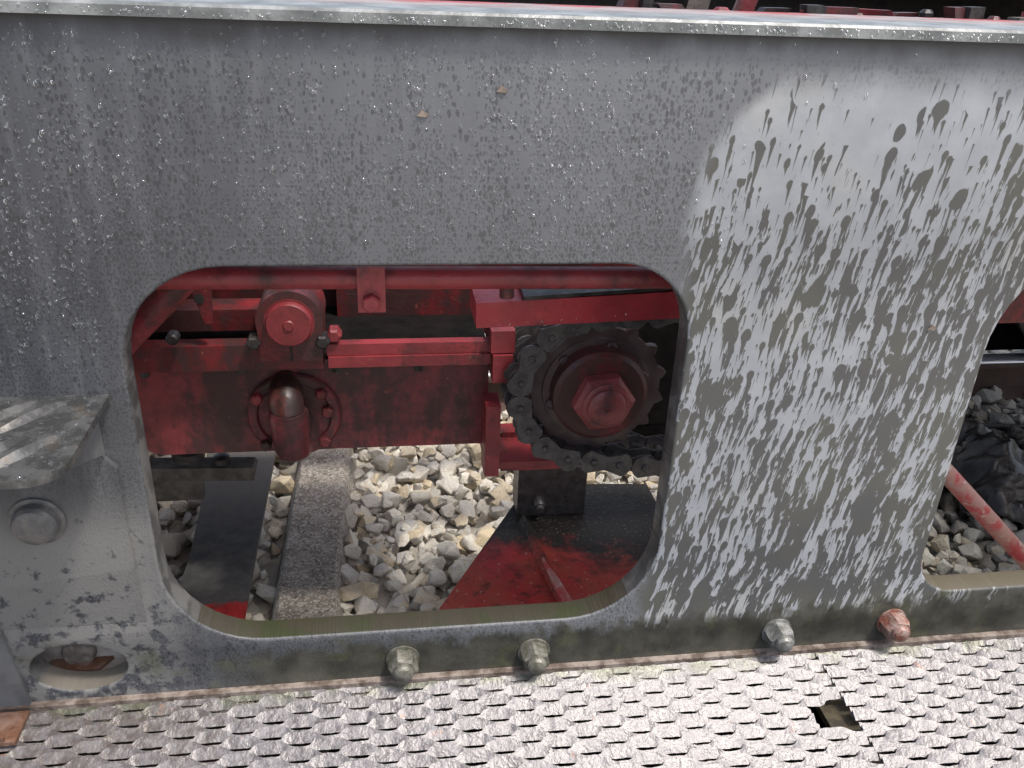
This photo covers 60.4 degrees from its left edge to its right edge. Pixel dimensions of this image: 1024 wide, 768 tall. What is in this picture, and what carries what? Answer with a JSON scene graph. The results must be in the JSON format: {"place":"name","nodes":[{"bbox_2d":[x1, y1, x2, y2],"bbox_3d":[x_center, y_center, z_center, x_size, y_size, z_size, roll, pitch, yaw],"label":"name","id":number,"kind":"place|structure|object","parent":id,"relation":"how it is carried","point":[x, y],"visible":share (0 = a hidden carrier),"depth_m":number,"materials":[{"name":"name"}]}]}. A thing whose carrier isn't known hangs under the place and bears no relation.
{"place":"outdoors","nodes":[
{"label":"outdoors","id":0,"kind":"place"},
{"label":"ground","id":1,"kind":"structure","parent":0,"visible":0},
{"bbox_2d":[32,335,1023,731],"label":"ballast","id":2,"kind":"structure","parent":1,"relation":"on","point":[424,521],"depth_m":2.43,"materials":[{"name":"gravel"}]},
{"bbox_2d":[255,448,356,712],"bbox_3d":[-0.530,0.395,2.397,0.203,0.103,2.550,-1,26,-8],"label":"railway sleeper","id":3,"kind":"object","parent":2,"relation":"on","point":[309,580],"visible":0.32,"depth_m":2.28,"materials":[{"name":"concrete"}]},
{"bbox_2d":[488,353,1023,416],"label":"rail","id":4,"kind":"object","parent":2,"relation":"on","point":[1004,372],"depth_m":3.28,"materials":[{"name":"metal"}]},
{"bbox_2d":[0,0,1023,767],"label":"locomotive","id":5,"kind":"object","parent":4,"relation":"on","point":[792,448],"visible":0.98,"depth_m":1.19,"materials":[{"name":"grey paint"}]},
{"bbox_2d":[417,110,428,116],"bbox_3d":[-0.098,-0.297,0.964,0.013,0.008,0.003,-2,26,-8],"label":"leaf fragment","id":6,"kind":"object","parent":5,"relation":"attached to","point":[422,114],"visible":1,"depth_m":0.96,"materials":[{"name":"beige plant"}]},
{"bbox_2d":[496,85,507,92],"bbox_3d":[-0.011,-0.324,0.964,0.013,0.008,0.003,-2,26,-8],"label":"leaf fragment","id":7,"kind":"object","parent":5,"relation":"attached to","point":[501,89],"visible":1,"depth_m":0.96,"materials":[{"name":"beige plant"}]},
{"bbox_2d":[0,2,1017,478],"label":"rain drops","id":8,"kind":"object","parent":5,"relation":"attached to","point":[158,144],"visible":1,"depth_m":0.97,"materials":[{"name":"clear liquid"}]},
{"bbox_2d":[928,325,936,329],"bbox_3d":[0.563,-0.076,1.177,0.013,0.008,0.003,-2,26,-8],"label":"leaf fragment","id":9,"kind":"object","parent":5,"relation":"attached to","point":[932,327],"visible":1,"depth_m":1.18,"materials":[{"name":"beige plant"}]},
{"bbox_2d":[943,420,1023,525],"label":"crumpled sheet","id":10,"kind":"object","parent":2,"relation":"on","point":[988,467],"visible":0.38,"depth_m":2.66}
]}

